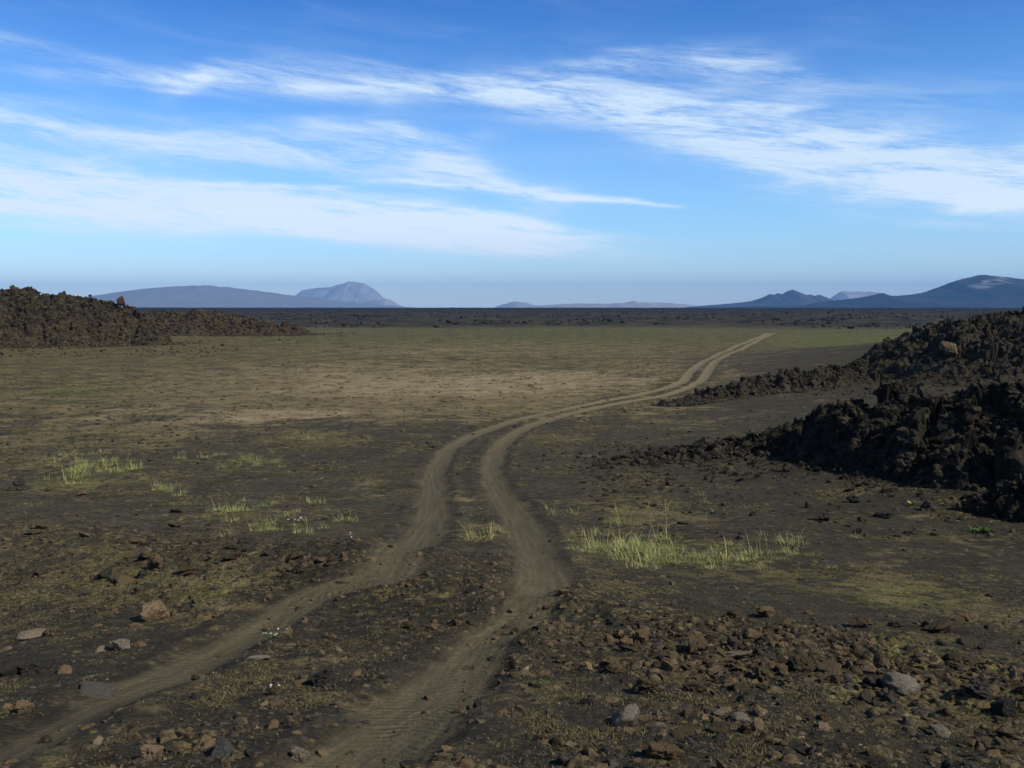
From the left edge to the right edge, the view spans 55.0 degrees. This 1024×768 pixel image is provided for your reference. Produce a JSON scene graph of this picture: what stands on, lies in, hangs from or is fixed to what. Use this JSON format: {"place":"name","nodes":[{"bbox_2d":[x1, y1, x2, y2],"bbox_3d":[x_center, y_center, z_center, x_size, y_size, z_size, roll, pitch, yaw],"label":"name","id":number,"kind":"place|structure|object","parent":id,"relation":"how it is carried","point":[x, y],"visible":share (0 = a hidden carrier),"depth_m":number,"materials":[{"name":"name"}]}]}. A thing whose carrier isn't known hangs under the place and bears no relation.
{"place":"outdoors","nodes":[
{"label":"outdoors","id":0,"kind":"place"},
{"bbox_2d":[87,285,413,307],"bbox_3d":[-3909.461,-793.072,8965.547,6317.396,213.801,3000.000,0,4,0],"label":"mountain","id":1,"kind":"structure","parent":0,"point":[205,296],"depth_m":8169.39,"materials":[{"name":"stone"}]},
{"bbox_2d":[295,281,402,306],"bbox_3d":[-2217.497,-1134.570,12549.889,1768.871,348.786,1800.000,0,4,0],"label":"mountain","id":2,"kind":"structure","parent":0,"point":[356,292],"depth_m":12214.23,"materials":[{"name":"stone"}]},
{"bbox_2d":[365,299,399,305],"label":"hill","id":3,"kind":"structure","parent":0,"point":[384,302],"depth_m":10251.24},
{"bbox_2d":[0,326,1023,767],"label":"ground","id":4,"kind":"structure","parent":0,"point":[678,346],"depth_m":18.29,"materials":[{"name":"soil"}]},
{"bbox_2d":[0,657,25,677],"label":"boulder","id":5,"kind":"object","parent":4,"relation":"on","point":[9,666],"visible":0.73,"depth_m":6.70,"materials":[{"name":"stone"}]},
{"bbox_2d":[6,478,29,490],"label":"lava rock","id":6,"kind":"object","parent":4,"relation":"on","point":[20,484],"visible":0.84,"depth_m":23.31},
{"bbox_2d":[16,628,46,638],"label":"stone","id":7,"kind":"object","parent":4,"relation":"on","point":[33,633],"visible":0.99,"depth_m":8.29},
{"bbox_2d":[18,652,57,675],"bbox_3d":[-3.281,1.954,6.800,0.281,0.121,0.280,6,-1,-5],"label":"stone","id":8,"kind":"object","parent":4,"relation":"on","point":[34,663],"visible":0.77,"depth_m":6.75,"materials":[{"name":"stone"}]},
{"bbox_2d":[34,523,52,527],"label":"lava rock","id":9,"kind":"object","parent":4,"relation":"on","point":[41,525],"visible":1,"depth_m":14.62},
{"bbox_2d":[44,627,59,635],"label":"stone","id":10,"kind":"object","parent":4,"relation":"on","point":[47,631],"visible":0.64,"depth_m":8.28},
{"bbox_2d":[92,735,103,744],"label":"stone","id":11,"kind":"object","parent":4,"relation":"on","point":[98,740],"visible":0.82,"depth_m":4.53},
{"bbox_2d":[97,567,111,578],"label":"lava rock","id":12,"kind":"object","parent":4,"relation":"on","point":[106,572],"visible":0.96,"depth_m":11.00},
{"bbox_2d":[109,638,129,649],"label":"stone","id":13,"kind":"object","parent":4,"relation":"on","point":[121,644],"visible":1,"depth_m":7.30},
{"bbox_2d":[115,575,134,584],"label":"lava rock","id":14,"kind":"object","parent":4,"relation":"on","point":[124,579],"visible":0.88,"depth_m":10.65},
{"bbox_2d":[128,537,145,542],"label":"lava rock","id":15,"kind":"object","parent":4,"relation":"on","point":[135,540],"visible":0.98,"depth_m":12.88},
{"bbox_2d":[133,585,146,593],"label":"lava rock","id":16,"kind":"object","parent":4,"relation":"on","point":[138,589],"visible":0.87,"depth_m":9.70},
{"bbox_2d":[0,285,302,357],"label":"lava outcrop","id":17,"kind":"object","parent":4,"relation":"on","point":[31,317],"visible":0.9,"depth_m":136.80,"materials":[{"name":"stone"}]},
{"bbox_2d":[139,744,163,760],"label":"stone","id":18,"kind":"object","parent":4,"relation":"on","point":[149,751],"visible":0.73,"depth_m":4.18,"materials":[{"name":"stone"}]},
{"bbox_2d":[146,554,162,569],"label":"lava rock","id":19,"kind":"object","parent":4,"relation":"on","point":[156,561],"visible":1,"depth_m":11.08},
{"bbox_2d":[140,600,169,621],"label":"stone","id":20,"kind":"object","parent":4,"relation":"on","point":[154,610],"visible":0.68,"depth_m":8.49,"materials":[{"name":"stone"}]},
{"bbox_2d":[177,558,197,572],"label":"lava rock","id":21,"kind":"object","parent":4,"relation":"on","point":[189,565],"visible":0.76,"depth_m":10.55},
{"bbox_2d":[211,736,236,758],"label":"stone","id":22,"kind":"object","parent":4,"relation":"on","point":[224,747],"visible":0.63,"depth_m":4.15,"materials":[{"name":"stone"}]},
{"bbox_2d":[213,552,241,560],"bbox_3d":[-3.100,1.883,10.729,0.308,0.080,0.266,-7,-3,-24],"label":"rock slab","id":23,"kind":"object","parent":4,"relation":"on","point":[231,556],"visible":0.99,"depth_m":10.66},
{"bbox_2d":[237,536,257,546],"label":"lava rock","id":24,"kind":"object","parent":4,"relation":"on","point":[248,541],"visible":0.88,"depth_m":11.78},
{"bbox_2d":[139,308,358,336],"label":"lava outcrop","id":25,"kind":"object","parent":4,"relation":"on","point":[196,322],"visible":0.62,"depth_m":188.71,"materials":[{"name":"stone"}]},
{"bbox_2d":[247,655,270,659],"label":"stone","id":26,"kind":"object","parent":4,"relation":"on","point":[258,657],"visible":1,"depth_m":6.62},
{"bbox_2d":[285,551,304,561],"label":"lava rock","id":27,"kind":"object","parent":4,"relation":"on","point":[293,555],"visible":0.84,"depth_m":10.44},
{"bbox_2d":[307,667,341,687],"bbox_3d":[-1.105,1.733,5.760,0.193,0.139,0.172,8,16,23],"label":"lava rock","id":28,"kind":"object","parent":4,"relation":"on","point":[326,677],"visible":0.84,"depth_m":5.72,"materials":[{"name":"stone"}]},
{"bbox_2d":[0,334,774,767],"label":"dirt track","id":29,"kind":"structure","parent":4,"relation":"on","point":[528,524],"depth_m":7.60,"materials":[{"name":"soil"}]},
{"bbox_2d":[15,699,34,713],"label":"stone","id":30,"kind":"object","parent":29,"relation":"on","point":[23,706],"visible":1,"depth_m":5.41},
{"bbox_2d":[79,680,120,698],"bbox_3d":[-2.511,1.867,5.960,0.256,0.028,0.215,-3,32,-13],"label":"stone","id":31,"kind":"object","parent":29,"relation":"on","point":[96,689],"visible":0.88,"depth_m":5.96,"materials":[{"name":"stone"}]},
{"bbox_2d":[291,747,310,762],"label":"stone","id":32,"kind":"object","parent":29,"relation":"on","point":[302,755],"visible":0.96,"depth_m":4.12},
{"bbox_2d":[0,336,871,482],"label":"lava rubble","id":33,"kind":"object","parent":4,"relation":"on","point":[858,479],"visible":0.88,"depth_m":36.89,"materials":[{"name":"stone"}]},
{"bbox_2d":[0,429,1023,767],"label":"ground cover","id":34,"kind":"object","parent":4,"relation":"on","point":[564,731],"visible":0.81,"depth_m":6.11,"materials":[{"name":"stone"}]},
{"bbox_2d":[0,331,1023,648],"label":"moss cover","id":35,"kind":"object","parent":4,"relation":"on","point":[420,449],"visible":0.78,"depth_m":26.71,"materials":[{"name":"plant"}]},
{"bbox_2d":[0,440,1023,767],"bbox_3d":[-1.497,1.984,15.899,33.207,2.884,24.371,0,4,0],"label":"lava rubble","id":36,"kind":"object","parent":4,"relation":"on","point":[942,681],"visible":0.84,"depth_m":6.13,"materials":[{"name":"stone"}]},
{"bbox_2d":[555,754,568,764],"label":"stone","id":37,"kind":"object","parent":4,"relation":"on","point":[561,759],"visible":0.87,"depth_m":4.02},
{"bbox_2d":[576,661,592,669],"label":"stone","id":38,"kind":"object","parent":4,"relation":"on","point":[584,665],"visible":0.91,"depth_m":6.08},
{"bbox_2d":[598,655,618,666],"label":"lava rock","id":39,"kind":"object","parent":4,"relation":"on","point":[605,661],"visible":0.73,"depth_m":6.09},
{"bbox_2d":[603,661,622,673],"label":"lava rock","id":40,"kind":"object","parent":4,"relation":"on","point":[614,667],"visible":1,"depth_m":5.90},
{"bbox_2d":[601,532,648,556],"bbox_3d":[1.628,2.304,13.732,0.725,0.723,0.972,-3,5,-32],"label":"grass tuft","id":41,"kind":"object","parent":4,"relation":"on","point":[625,548],"visible":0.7,"depth_m":13.82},
{"bbox_2d":[611,704,639,727],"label":"boulder","id":42,"kind":"object","parent":4,"relation":"on","point":[627,715],"visible":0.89,"depth_m":4.63,"materials":[{"name":"stone"}]},
{"bbox_2d":[618,645,639,652],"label":"lava rock","id":43,"kind":"object","parent":4,"relation":"on","point":[627,648],"visible":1,"depth_m":6.55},
{"bbox_2d":[632,628,650,642],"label":"lava rock","id":44,"kind":"object","parent":4,"relation":"on","point":[642,635],"visible":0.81,"depth_m":6.78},
{"bbox_2d":[626,543,664,568],"bbox_3d":[1.691,2.294,12.580,0.627,0.475,0.795,1,5,18],"label":"grass tuft","id":45,"kind":"object","parent":4,"relation":"on","point":[644,563],"visible":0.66,"depth_m":12.68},
{"bbox_2d":[632,676,660,693],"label":"lava rock","id":46,"kind":"object","parent":4,"relation":"on","point":[644,684],"visible":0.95,"depth_m":5.38,"materials":[{"name":"stone"}]},
{"bbox_2d":[617,520,677,558],"bbox_3d":[1.814,2.277,13.628,1.049,0.962,0.886,-2,5,-22],"label":"grass tuft","id":47,"kind":"object","parent":4,"relation":"on","point":[649,549],"visible":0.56,"depth_m":13.78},
{"bbox_2d":[637,540,681,562],"bbox_3d":[2.059,2.349,13.408,0.853,0.439,0.661,2,5,19],"label":"grass tuft","id":48,"kind":"object","parent":4,"relation":"on","point":[663,556],"visible":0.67,"depth_m":13.45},
{"bbox_2d":[646,740,684,760],"bbox_3d":[0.640,1.542,4.110,0.163,0.107,0.087,-1,5,-14],"label":"boulder","id":49,"kind":"object","parent":4,"relation":"on","point":[660,749],"visible":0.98,"depth_m":4.09,"materials":[{"name":"stone"}]},
{"bbox_2d":[665,641,678,649],"bbox_3d":[1.076,1.756,6.601,0.092,0.024,0.130,3,7,34],"label":"rock slab","id":50,"kind":"object","parent":4,"relation":"on","point":[673,645],"visible":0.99,"depth_m":6.58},
{"bbox_2d":[644,536,701,553],"bbox_3d":[2.351,2.400,14.124,0.824,0.572,1.132,-3,5,-35],"label":"grass tuft","id":51,"kind":"object","parent":4,"relation":"on","point":[670,546],"visible":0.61,"depth_m":14.40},
{"bbox_2d":[503,422,853,479],"bbox_3d":[5.646,1.843,28.360,11.887,1.581,7.974,0,4,0],"label":"lava outcrop","id":52,"kind":"object","parent":4,"relation":"on","point":[768,442],"visible":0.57,"depth_m":28.65,"materials":[{"name":"stone"}]},
{"bbox_2d":[671,725,695,737],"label":"lava rock","id":53,"kind":"object","parent":4,"relation":"on","point":[682,731],"visible":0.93,"depth_m":4.47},
{"bbox_2d":[682,707,692,717],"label":"lava rock","id":54,"kind":"object","parent":4,"relation":"on","point":[687,712],"visible":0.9,"depth_m":4.89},
{"bbox_2d":[682,681,706,692],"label":"lava rock","id":55,"kind":"object","parent":4,"relation":"on","point":[698,687],"visible":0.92,"depth_m":5.56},
{"bbox_2d":[687,635,708,653],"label":"lava rock","id":56,"kind":"object","parent":4,"relation":"on","point":[697,643],"visible":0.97,"depth_m":6.45,"materials":[{"name":"stone"}]},
{"bbox_2d":[694,553,727,571],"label":"grass tuft","id":57,"kind":"object","parent":4,"relation":"on","point":[711,568],"visible":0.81,"depth_m":12.68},
{"bbox_2d":[712,709,725,716],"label":"stone","id":58,"kind":"object","parent":4,"relation":"on","point":[719,712],"visible":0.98,"depth_m":4.96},
{"bbox_2d":[710,721,730,733],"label":"lava rock","id":59,"kind":"object","parent":4,"relation":"on","point":[720,727],"visible":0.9,"depth_m":4.55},
{"bbox_2d":[707,535,743,559],"bbox_3d":[2.986,2.357,13.659,0.752,0.545,0.953,4,6,39],"label":"grass tuft","id":60,"kind":"object","parent":4,"relation":"on","point":[725,553],"visible":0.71,"depth_m":13.74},
{"bbox_2d":[726,635,741,648],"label":"lava rock","id":61,"kind":"object","parent":4,"relation":"on","point":[733,642],"visible":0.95,"depth_m":6.58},
{"bbox_2d":[725,611,746,618],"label":"lava rock","id":62,"kind":"object","parent":4,"relation":"on","point":[731,614],"visible":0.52,"depth_m":7.38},
{"bbox_2d":[724,651,751,657],"bbox_3d":[1.441,1.766,6.407,0.181,0.038,0.244,0,-9,-35],"label":"rock slab","id":63,"kind":"object","parent":4,"relation":"on","point":[739,654],"visible":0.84,"depth_m":6.34,"materials":[{"name":"beige stone"}]},
{"bbox_2d":[732,681,748,690],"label":"lava rock","id":64,"kind":"object","parent":4,"relation":"on","point":[740,685],"visible":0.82,"depth_m":5.60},
{"bbox_2d":[730,711,751,722],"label":"stone","id":65,"kind":"object","parent":4,"relation":"on","point":[739,717],"visible":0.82,"depth_m":4.83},
{"bbox_2d":[737,723,751,734],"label":"lava rock","id":66,"kind":"object","parent":4,"relation":"on","point":[744,728],"visible":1,"depth_m":4.55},
{"bbox_2d":[738,529,778,557],"bbox_3d":[3.518,2.336,13.917,0.668,0.495,0.694,-4,6,-44],"label":"grass tuft","id":67,"kind":"object","parent":4,"relation":"on","point":[767,552],"visible":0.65,"depth_m":14.04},
{"bbox_2d":[754,665,769,681],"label":"rock","id":68,"kind":"object","parent":4,"relation":"on","point":[762,673],"visible":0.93,"depth_m":5.95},
{"bbox_2d":[756,606,775,617],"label":"boulder","id":69,"kind":"object","parent":4,"relation":"on","point":[766,611],"visible":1,"depth_m":9.15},
{"bbox_2d":[650,358,894,406],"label":"lava outcrop","id":70,"kind":"object","parent":4,"relation":"on","point":[856,371],"visible":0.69,"depth_m":57.20,"materials":[{"name":"stone"}]},
{"bbox_2d":[562,407,1016,540],"bbox_3d":[11.722,1.930,30.171,22.742,1.341,33.809,1,5,15],"label":"lava rubble","id":71,"kind":"object","parent":4,"relation":"on","point":[884,490],"visible":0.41,"depth_m":23.21,"materials":[{"name":"stone"}]},
{"bbox_2d":[775,528,815,546],"bbox_3d":[4.282,2.376,14.975,0.800,0.394,0.719,-2,5,-20],"label":"grass tuft","id":72,"kind":"object","parent":4,"relation":"on","point":[794,541],"visible":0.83,"depth_m":15.03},
{"bbox_2d":[788,653,816,672],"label":"lava rock","id":73,"kind":"object","parent":4,"relation":"on","point":[800,661],"visible":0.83,"depth_m":6.11,"materials":[{"name":"stone"}]},
{"bbox_2d":[815,510,830,520],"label":"lava rock","id":74,"kind":"object","parent":4,"relation":"on","point":[823,516],"visible":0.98,"depth_m":17.47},
{"bbox_2d":[818,721,829,729],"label":"stone","id":75,"kind":"object","parent":4,"relation":"on","point":[823,725],"visible":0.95,"depth_m":4.71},
{"bbox_2d":[818,673,830,683],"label":"lava rock","id":76,"kind":"object","parent":4,"relation":"on","point":[826,678],"visible":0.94,"depth_m":5.85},
{"bbox_2d":[815,660,840,673],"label":"rock","id":77,"kind":"object","parent":4,"relation":"on","point":[828,665],"visible":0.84,"depth_m":6.05,"materials":[{"name":"stone"}]},
{"bbox_2d":[830,672,843,682],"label":"lava rock","id":78,"kind":"object","parent":4,"relation":"on","point":[835,677],"visible":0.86,"depth_m":5.83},
{"bbox_2d":[846,495,860,502],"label":"lava rock","id":79,"kind":"object","parent":4,"relation":"on","point":[853,499],"visible":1,"depth_m":19.87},
{"bbox_2d":[851,617,872,626],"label":"lava rock","id":80,"kind":"object","parent":4,"relation":"on","point":[859,621],"visible":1,"depth_m":8.84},
{"bbox_2d":[858,688,870,701],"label":"lava rock","id":81,"kind":"object","parent":4,"relation":"on","point":[864,694],"visible":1,"depth_m":5.47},
{"bbox_2d":[862,673,880,686],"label":"lava rock","id":82,"kind":"object","parent":4,"relation":"on","point":[870,679],"visible":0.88,"depth_m":5.79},
{"bbox_2d":[872,511,895,518],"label":"lava rock","id":83,"kind":"object","parent":4,"relation":"on","point":[885,514],"visible":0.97,"depth_m":17.92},
{"bbox_2d":[746,307,1023,398],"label":"lava outcrop","id":84,"kind":"object","parent":4,"relation":"on","point":[990,346],"visible":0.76,"depth_m":57.66,"materials":[{"name":"stone"}]},
{"bbox_2d":[939,341,957,355],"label":"boulder","id":85,"kind":"object","parent":84,"relation":"on","point":[949,348],"visible":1,"depth_m":57.27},
{"bbox_2d":[881,689,902,702],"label":"lava rock","id":86,"kind":"object","parent":4,"relation":"on","point":[890,695],"visible":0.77,"depth_m":5.47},
{"bbox_2d":[887,621,904,626],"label":"lava rock","id":87,"kind":"object","parent":4,"relation":"on","point":[897,624],"visible":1,"depth_m":9.08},
{"bbox_2d":[771,376,1023,494],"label":"lava outcrop","id":88,"kind":"object","parent":4,"relation":"on","point":[971,437],"visible":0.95,"depth_m":23.62,"materials":[{"name":"stone"}]},
{"bbox_2d":[879,672,920,696],"bbox_3d":[2.259,1.762,5.746,0.186,0.150,0.231,20,-2,-44],"label":"boulder","id":89,"kind":"object","parent":4,"relation":"on","point":[898,683],"visible":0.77,"depth_m":5.68,"materials":[{"name":"stone"}]},
{"bbox_2d":[918,726,937,736],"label":"lava rock","id":90,"kind":"object","parent":4,"relation":"on","point":[927,730],"visible":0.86,"depth_m":4.75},
{"bbox_2d":[919,500,937,510],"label":"lava rock","id":91,"kind":"object","parent":4,"relation":"on","point":[926,505],"visible":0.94,"depth_m":18.73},
{"bbox_2d":[923,618,953,632],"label":"lava rock","id":92,"kind":"object","parent":4,"relation":"on","point":[942,625],"visible":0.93,"depth_m":8.87,"materials":[{"name":"stone"}]},
{"bbox_2d":[929,724,949,739],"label":"stone","id":93,"kind":"object","parent":4,"relation":"on","point":[941,731],"visible":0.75,"depth_m":4.73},
{"bbox_2d":[937,707,952,716],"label":"lava rock","id":94,"kind":"object","parent":4,"relation":"on","point":[944,712],"visible":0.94,"depth_m":5.26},
{"bbox_2d":[943,652,962,662],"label":"lava rock","id":95,"kind":"object","parent":4,"relation":"on","point":[955,656],"visible":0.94,"depth_m":6.16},
{"bbox_2d":[945,660,966,667],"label":"lava rock","id":96,"kind":"object","parent":4,"relation":"on","point":[952,663],"visible":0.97,"depth_m":6.03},
{"bbox_2d":[956,499,965,510],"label":"lava rock","id":97,"kind":"object","parent":4,"relation":"on","point":[960,505],"visible":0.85,"depth_m":18.71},
{"bbox_2d":[955,611,978,621],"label":"lava rock","id":98,"kind":"object","parent":4,"relation":"on","point":[972,616],"visible":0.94,"depth_m":9.56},
{"bbox_2d":[956,635,979,645],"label":"lava rock","id":99,"kind":"object","parent":4,"relation":"on","point":[967,640],"visible":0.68,"depth_m":8.35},
{"bbox_2d":[959,676,993,698],"bbox_3d":[2.624,1.713,5.543,0.190,0.136,0.191,12,9,22],"label":"lava rock","id":100,"kind":"object","parent":4,"relation":"on","point":[979,686],"visible":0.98,"depth_m":5.50,"materials":[{"name":"stone"}]},
{"bbox_2d":[968,657,984,665],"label":"lava rock","id":101,"kind":"object","parent":4,"relation":"on","point":[975,661],"visible":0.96,"depth_m":6.08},
{"bbox_2d":[969,525,995,533],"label":"green plant","id":102,"kind":"object","parent":4,"relation":"on","point":[983,530],"visible":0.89,"depth_m":16.65,"materials":[{"name":"green plant"}]},
{"bbox_2d":[979,736,992,745],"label":"lava rock","id":103,"kind":"object","parent":4,"relation":"on","point":[987,740],"visible":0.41,"depth_m":4.73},
{"bbox_2d":[954,479,1023,523],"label":"lava outcrop","id":104,"kind":"object","parent":4,"relation":"on","point":[1002,499],"visible":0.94,"depth_m":18.09,"materials":[{"name":"stone"}]},
{"bbox_2d":[989,736,1014,753],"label":"lava rock","id":105,"kind":"object","parent":4,"relation":"on","point":[1003,745],"visible":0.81,"depth_m":4.56,"materials":[{"name":"stone"}]},
{"bbox_2d":[990,699,1015,717],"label":"lava rock","id":106,"kind":"object","parent":4,"relation":"on","point":[1003,708],"visible":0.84,"depth_m":5.24,"materials":[{"name":"stone"}]},
{"bbox_2d":[995,726,1013,738],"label":"lava rock","id":107,"kind":"object","parent":4,"relation":"on","point":[1006,732],"visible":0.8,"depth_m":4.84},
{"bbox_2d":[0,0,1023,307],"label":"sky","id":108,"kind":"structure","parent":0,"point":[419,153],"materials":[{"name":"blue"}]},
{"bbox_2d":[495,301,536,307],"bbox_3d":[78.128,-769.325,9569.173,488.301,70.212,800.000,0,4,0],"label":"hill","id":109,"kind":"structure","parent":0,"point":[514,304],"depth_m":9385.74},
{"bbox_2d":[134,307,1022,328],"bbox_3d":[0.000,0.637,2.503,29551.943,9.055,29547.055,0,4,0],"label":"lava field","id":110,"kind":"structure","parent":0,"point":[430,321],"depth_m":381.79,"materials":[{"name":"stone"}]},
{"bbox_2d":[525,301,694,307],"bbox_3d":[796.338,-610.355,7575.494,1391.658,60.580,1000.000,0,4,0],"label":"hill","id":111,"kind":"structure","parent":0,"point":[633,304],"depth_m":7317.85,"materials":[{"name":"stone"}]},
{"bbox_2d":[685,290,834,307],"bbox_3d":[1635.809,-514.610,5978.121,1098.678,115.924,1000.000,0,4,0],"label":"mountain","id":112,"kind":"structure","parent":0,"point":[792,298],"depth_m":5789.01,"materials":[{"name":"stone"}]},
{"bbox_2d":[830,291,877,299],"bbox_3d":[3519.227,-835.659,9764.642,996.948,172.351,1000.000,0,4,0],"label":"mountain","id":113,"kind":"structure","parent":0,"point":[842,295],"depth_m":9658.26,"materials":[{"name":"stone"}]},
{"bbox_2d":[804,293,941,305],"bbox_3d":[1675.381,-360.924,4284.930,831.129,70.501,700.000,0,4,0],"label":"hill","id":114,"kind":"structure","parent":0,"point":[879,298],"depth_m":4177.79,"materials":[{"name":"stone"}]},
{"bbox_2d":[729,301,1023,307],"bbox_3d":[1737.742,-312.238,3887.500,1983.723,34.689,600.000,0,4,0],"label":"hill","id":115,"kind":"structure","parent":0,"point":[1013,304],"depth_m":3757.15,"materials":[{"name":"stone"}]},
{"bbox_2d":[906,275,1023,301],"bbox_3d":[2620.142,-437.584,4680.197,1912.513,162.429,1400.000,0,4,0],"label":"mountain","id":116,"kind":"structure","parent":0,"point":[982,288],"depth_m":4446.09,"materials":[{"name":"stone"}]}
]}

